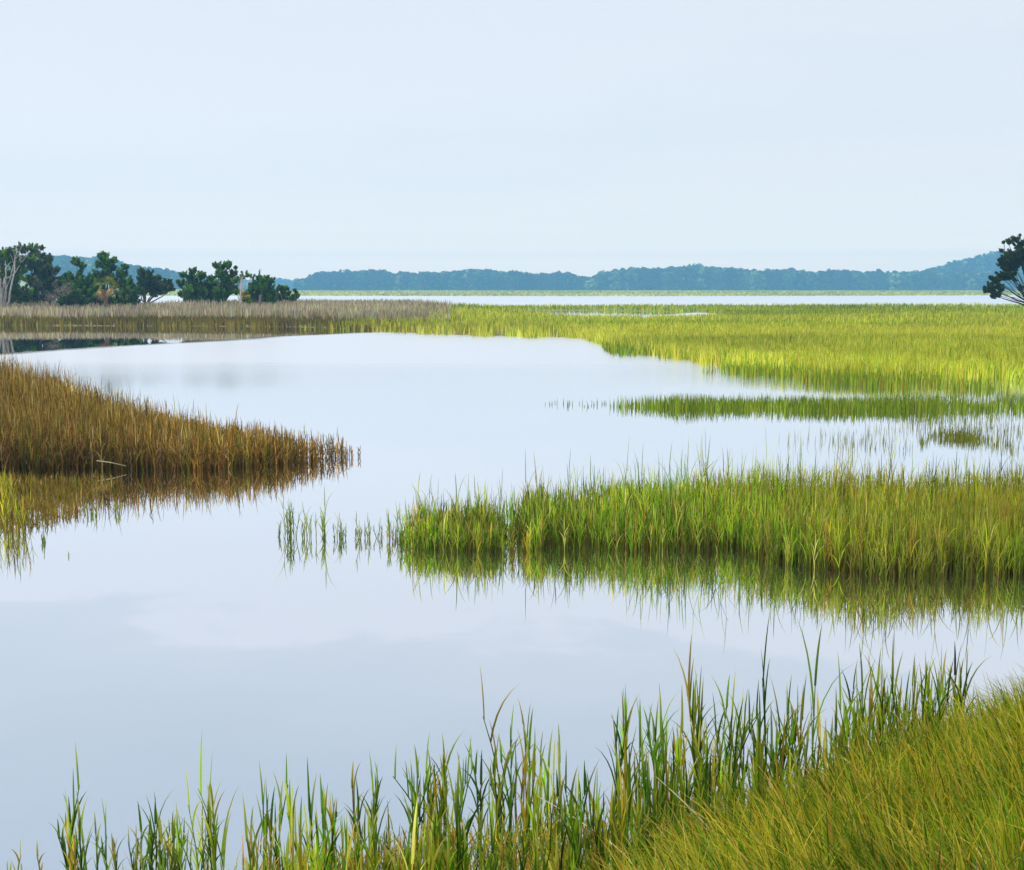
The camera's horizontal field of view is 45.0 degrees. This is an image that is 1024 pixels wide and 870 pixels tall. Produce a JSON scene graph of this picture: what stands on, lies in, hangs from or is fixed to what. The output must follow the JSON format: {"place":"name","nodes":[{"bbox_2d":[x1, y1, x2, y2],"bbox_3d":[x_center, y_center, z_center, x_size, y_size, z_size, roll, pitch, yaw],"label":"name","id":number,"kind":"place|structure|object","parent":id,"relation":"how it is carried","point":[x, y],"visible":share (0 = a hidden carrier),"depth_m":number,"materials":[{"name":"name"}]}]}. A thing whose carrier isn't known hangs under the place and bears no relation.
{"place":"outdoors","nodes":[
{"label":"outdoors","id":0,"kind":"place"},
{"bbox_2d":[0,470,34,539],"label":"yellow green grass","id":1,"kind":"structure","parent":0,"point":[10,496],"depth_m":12.98,"materials":[{"name":"plant"}]},
{"bbox_2d":[0,313,475,331],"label":"olive grass","id":2,"kind":"structure","parent":0,"point":[163,320],"depth_m":82.98,"materials":[{"name":"green plant"}]},
{"bbox_2d":[0,295,1023,869],"bbox_3d":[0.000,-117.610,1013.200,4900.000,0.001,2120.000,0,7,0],"label":"water","id":3,"kind":"structure","parent":0,"point":[144,655],"depth_m":10.07,"materials":[{"name":"liquid"}]},
{"bbox_2d":[6,840,22,869],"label":"grass tuft","id":4,"kind":"object","parent":3,"relation":"on","point":[10,868],"visible":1,"depth_m":5.25,"materials":[{"name":"green plant"}]},
{"bbox_2d":[36,842,45,869],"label":"grass tuft","id":5,"kind":"object","parent":3,"relation":"on","point":[39,860],"visible":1,"depth_m":5.28,"materials":[{"name":"green plant"}]},
{"bbox_2d":[40,524,45,542],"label":"grass tuft","id":6,"kind":"object","parent":3,"relation":"on","point":[43,539],"visible":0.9,"depth_m":12.25,"materials":[{"name":"green plant"}]},
{"bbox_2d":[0,468,120,531],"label":"matted grass","id":7,"kind":"structure","parent":3,"relation":"in","point":[42,501],"depth_m":14.72,"materials":[{"name":"plant"}]},
{"bbox_2d":[52,742,104,869],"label":"grass tuft","id":8,"kind":"object","parent":3,"relation":"on","point":[69,825],"visible":0.97,"depth_m":5.30,"materials":[{"name":"green plant"}]},
{"bbox_2d":[82,503,91,514],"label":"grass tuft","id":9,"kind":"object","parent":3,"relation":"on","point":[87,508],"visible":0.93,"depth_m":13.71,"materials":[{"name":"green plant"}]},
{"bbox_2d":[65,797,141,869],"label":"grass tuft","id":10,"kind":"object","parent":3,"relation":"on","point":[104,854],"visible":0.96,"depth_m":5.24,"materials":[{"name":"green plant"}]},
{"bbox_2d":[127,789,178,869],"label":"grass tuft","id":11,"kind":"object","parent":3,"relation":"on","point":[142,861],"visible":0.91,"depth_m":5.28,"materials":[{"name":"green plant"}]},
{"bbox_2d":[138,798,188,869],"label":"grass tuft","id":12,"kind":"object","parent":3,"relation":"on","point":[161,838],"visible":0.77,"depth_m":5.27,"materials":[{"name":"green plant"}]},
{"bbox_2d":[0,349,360,471],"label":"brown marsh grass","id":13,"kind":"structure","parent":3,"relation":"on","point":[49,424],"depth_m":17.57,"materials":[{"name":"brown plant"}]},
{"bbox_2d":[173,769,218,869],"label":"grass tuft","id":14,"kind":"object","parent":3,"relation":"on","point":[201,851],"visible":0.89,"depth_m":5.26,"materials":[{"name":"green plant"}]},
{"bbox_2d":[196,734,238,869],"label":"grass tuft","id":15,"kind":"object","parent":3,"relation":"on","point":[212,843],"visible":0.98,"depth_m":5.24,"materials":[{"name":"green plant"}]},
{"bbox_2d":[277,522,281,536],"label":"grass tuft","id":16,"kind":"object","parent":3,"relation":"on","point":[279,532],"visible":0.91,"depth_m":12.53,"materials":[{"name":"green plant"}]},
{"bbox_2d":[277,491,293,538],"bbox_3d":[-2.261,0.810,12.501,0.252,0.529,0.203,-4,8,-30],"label":"grass tuft","id":17,"kind":"object","parent":3,"relation":"on","point":[288,520],"visible":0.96,"depth_m":12.51,"materials":[{"name":"green plant"}]},
{"bbox_2d":[290,503,317,538],"bbox_3d":[-2.070,0.876,12.427,0.254,0.414,0.241,-5,8,-34],"label":"grass tuft","id":18,"kind":"object","parent":3,"relation":"on","point":[305,528],"visible":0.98,"depth_m":12.46,"materials":[{"name":"green plant"}]},
{"bbox_2d":[318,489,330,538],"bbox_3d":[-1.868,0.791,12.397,0.231,0.590,0.144,0,7,0],"label":"grass tuft","id":19,"kind":"object","parent":3,"relation":"on","point":[323,520],"visible":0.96,"depth_m":12.42,"materials":[{"name":"green plant"}]},
{"bbox_2d":[333,512,346,540],"bbox_3d":[-1.728,0.928,12.407,0.141,0.317,0.234,-5,8,-35],"label":"grass tuft","id":20,"kind":"object","parent":3,"relation":"on","point":[341,530],"visible":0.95,"depth_m":12.41,"materials":[{"name":"green plant"}]},
{"bbox_2d":[355,511,362,539],"bbox_3d":[-1.538,0.914,12.351,0.101,0.357,0.164,0,7,0],"label":"grass tuft","id":21,"kind":"object","parent":3,"relation":"on","point":[359,533],"visible":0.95,"depth_m":12.38,"materials":[{"name":"green plant"}]},
{"bbox_2d":[364,511,371,538],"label":"grass tuft","id":22,"kind":"object","parent":3,"relation":"on","point":[369,530],"visible":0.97,"depth_m":12.43,"materials":[{"name":"green plant"}]},
{"bbox_2d":[373,516,382,537],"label":"grass tuft","id":23,"kind":"object","parent":3,"relation":"on","point":[378,534],"visible":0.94,"depth_m":12.46,"materials":[{"name":"green plant"}]},
{"bbox_2d":[380,450,551,554],"bbox_3d":[-0.436,0.609,12.421,1.748,0.948,1.613,0,7,0],"label":"green cordgrass bed","id":24,"kind":"object","parent":3,"relation":"on","point":[444,537],"visible":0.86,"depth_m":12.04,"materials":[{"name":"green plant"}]},
{"bbox_2d":[122,613,990,869],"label":"shore reeds","id":25,"kind":"object","parent":3,"relation":"in","point":[700,768],"visible":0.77,"depth_m":5.64,"materials":[{"name":"green plant"}]},
{"bbox_2d":[549,400,610,406],"bbox_3d":[1.420,-0.714,26.681,1.410,0.195,0.975,0,7,0],"label":"sparse cordgrass","id":26,"kind":"object","parent":3,"relation":"on","point":[568,403],"visible":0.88,"depth_m":26.61,"materials":[{"name":"green plant"}]},
{"bbox_2d":[198,688,1020,869],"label":"shore sprouts","id":27,"kind":"object","parent":3,"relation":"on","point":[387,860],"visible":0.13,"depth_m":5.37,"materials":[{"name":"green plant"}]},
{"bbox_2d":[300,302,1023,382],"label":"marsh grass","id":28,"kind":"structure","parent":3,"relation":"on","point":[972,341],"depth_m":62.19,"materials":[{"name":"green plant"}]},
{"bbox_2d":[381,424,1023,582],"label":"green cordgrass bed","id":29,"kind":"object","parent":3,"relation":"on","point":[891,528],"visible":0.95,"depth_m":11.94,"materials":[{"name":"green plant"}]},
{"bbox_2d":[600,339,1023,392],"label":"flooded marsh edge","id":30,"kind":"object","parent":3,"relation":"on","point":[827,379],"visible":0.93,"depth_m":33.42,"materials":[{"name":"green plant"}]},
{"bbox_2d":[613,388,1023,411],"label":"cordgrass strip","id":31,"kind":"object","parent":3,"relation":"in","point":[935,402],"visible":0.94,"depth_m":25.84,"materials":[{"name":"green plant"}]},
{"bbox_2d":[779,410,1023,450],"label":"drowned stems","id":32,"kind":"object","parent":3,"relation":"on","point":[968,423],"visible":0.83,"depth_m":21.37,"materials":[{"name":"green plant"}]},
{"bbox_2d":[918,423,1010,446],"bbox_3d":[7.518,-0.012,20.459,1.396,0.266,1.405,3,7,24],"label":"drowned grass patch","id":33,"kind":"object","parent":3,"relation":"on","point":[955,435],"visible":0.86,"depth_m":20.66,"materials":[{"name":"green plant"}]},
{"bbox_2d":[0,274,1023,869],"bbox_3d":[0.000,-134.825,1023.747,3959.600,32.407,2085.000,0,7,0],"label":"ground","id":34,"kind":"structure","parent":0,"point":[554,336],"depth_m":431.34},
{"bbox_2d":[0,241,39,308],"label":"cedar tree","id":35,"kind":"object","parent":34,"relation":"on","point":[10,290],"visible":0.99,"depth_m":96.68,"materials":[{"name":"green plant"}]},
{"bbox_2d":[25,244,64,304],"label":"wax myrtle tree","id":36,"kind":"object","parent":34,"relation":"on","point":[42,279],"visible":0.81,"depth_m":99.53,"materials":[{"name":"green plant"}]},
{"bbox_2d":[44,280,75,307],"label":"dead shrub","id":37,"kind":"object","parent":34,"relation":"on","point":[64,289],"visible":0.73,"depth_m":94.55,"materials":[{"name":"grey plant"}]},
{"bbox_2d":[57,289,87,309],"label":"bush","id":38,"kind":"object","parent":34,"relation":"on","point":[70,298],"visible":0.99,"depth_m":92.32,"materials":[{"name":"green plant"}]},
{"bbox_2d":[55,255,96,305],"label":"cedar tree","id":39,"kind":"object","parent":34,"relation":"on","point":[85,287],"visible":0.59,"depth_m":95.86,"materials":[{"name":"green plant"}]},
{"bbox_2d":[93,277,119,308],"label":"palmetto palm","id":40,"kind":"object","parent":34,"relation":"on","point":[106,294],"visible":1,"depth_m":93.33,"materials":[{"name":"green plant"}]},
{"bbox_2d":[4,253,220,288],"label":"hillside wood","id":41,"kind":"object","parent":34,"relation":"on","point":[64,263],"visible":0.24,"depth_m":1048.28,"materials":[{"name":"plant"}]},
{"bbox_2d":[90,250,142,305],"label":"cedar tree","id":42,"kind":"object","parent":34,"relation":"on","point":[128,292],"visible":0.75,"depth_m":98.02,"materials":[{"name":"green plant"}]},
{"bbox_2d":[135,266,175,302],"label":"oak tree","id":43,"kind":"object","parent":34,"relation":"on","point":[156,287],"visible":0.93,"depth_m":102.94,"materials":[{"name":"green plant"}]},
{"bbox_2d":[176,266,227,304],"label":"cedar tree","id":44,"kind":"object","parent":34,"relation":"on","point":[196,289],"visible":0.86,"depth_m":98.92,"materials":[{"name":"green plant"}]},
{"bbox_2d":[212,260,239,302],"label":"cedar tree","id":45,"kind":"object","parent":34,"relation":"on","point":[224,277],"visible":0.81,"depth_m":100.72,"materials":[{"name":"green plant"}]},
{"bbox_2d":[0,298,460,320],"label":"dry grey grass","id":46,"kind":"structure","parent":34,"relation":"on","point":[373,308],"depth_m":88.91,"materials":[{"name":"grey plant"}]},
{"bbox_2d":[240,277,242,304],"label":"dead tree","id":47,"kind":"object","parent":34,"relation":"on","point":[240,289],"visible":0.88,"depth_m":94.32,"materials":[{"name":"grey wood"}]},
{"bbox_2d":[230,270,254,300],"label":"tree","id":48,"kind":"object","parent":34,"relation":"on","point":[237,280],"visible":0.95,"depth_m":97.18,"materials":[{"name":"grey plant"}]},
{"bbox_2d":[241,290,250,304],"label":"bush","id":49,"kind":"object","parent":34,"relation":"on","point":[245,295],"visible":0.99,"depth_m":95.95,"materials":[{"name":"green plant"}]},
{"bbox_2d":[242,273,277,304],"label":"cedar tree","id":50,"kind":"object","parent":34,"relation":"on","point":[259,285],"visible":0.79,"depth_m":98.01,"materials":[{"name":"green plant"}]},
{"bbox_2d":[235,277,301,289],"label":"distant wood","id":51,"kind":"object","parent":34,"relation":"on","point":[285,281],"visible":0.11,"depth_m":1933.03,"materials":[{"name":"blue plant"}]},
{"bbox_2d":[275,283,300,302],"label":"cedar tree","id":52,"kind":"object","parent":34,"relation":"on","point":[285,292],"visible":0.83,"depth_m":102.53,"materials":[{"name":"green plant"}]},
{"bbox_2d":[291,268,588,289],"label":"woods","id":53,"kind":"object","parent":34,"relation":"on","point":[464,279],"visible":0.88,"depth_m":1275.80,"materials":[{"name":"blue plant"}]},
{"bbox_2d":[555,661,1023,869],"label":"bank grass","id":54,"kind":"structure","parent":34,"relation":"on","point":[977,778],"depth_m":4.66,"materials":[{"name":"green plant"}]},
{"bbox_2d":[537,796,629,856],"bbox_3d":[0.297,1.693,5.361,0.008,0.083,0.591,-6,9,-40],"label":"fallen stalk","id":55,"kind":"object","parent":54,"relation":"on","point":[575,818],"visible":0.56,"depth_m":5.39,"materials":[{"name":"beige plant"}]},
{"bbox_2d":[656,777,712,831],"bbox_3d":[0.742,1.569,5.170,0.009,0.088,0.547,-3,7,-23],"label":"fallen stalk","id":56,"kind":"object","parent":54,"relation":"on","point":[684,803],"visible":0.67,"depth_m":5.20,"materials":[{"name":"beige plant"}]},
{"bbox_2d":[574,263,1023,289],"bbox_3d":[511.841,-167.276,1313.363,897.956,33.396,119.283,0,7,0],"label":"woods","id":57,"kind":"object","parent":34,"relation":"on","point":[699,276],"visible":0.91,"depth_m":1265.89,"materials":[{"name":"blue plant"}]},
{"bbox_2d":[922,250,1021,272],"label":"hillside wood","id":58,"kind":"object","parent":34,"relation":"on","point":[986,262],"visible":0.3,"depth_m":1456.99,"materials":[{"name":"blue plant"}]},
{"bbox_2d":[982,233,1023,305],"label":"oak tree","id":59,"kind":"object","parent":34,"relation":"on","point":[1010,262],"visible":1,"depth_m":94.85,"materials":[{"name":"green plant"}]},
{"bbox_2d":[0,0,1023,280],"label":"sky","id":60,"kind":"structure","parent":0,"point":[288,139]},
{"bbox_2d":[40,274,1021,295],"bbox_3d":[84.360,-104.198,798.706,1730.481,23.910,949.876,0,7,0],"label":"shore grass","id":61,"kind":"structure","parent":0,"point":[640,292],"depth_m":551.10,"materials":[{"name":"green plant"}]}
]}

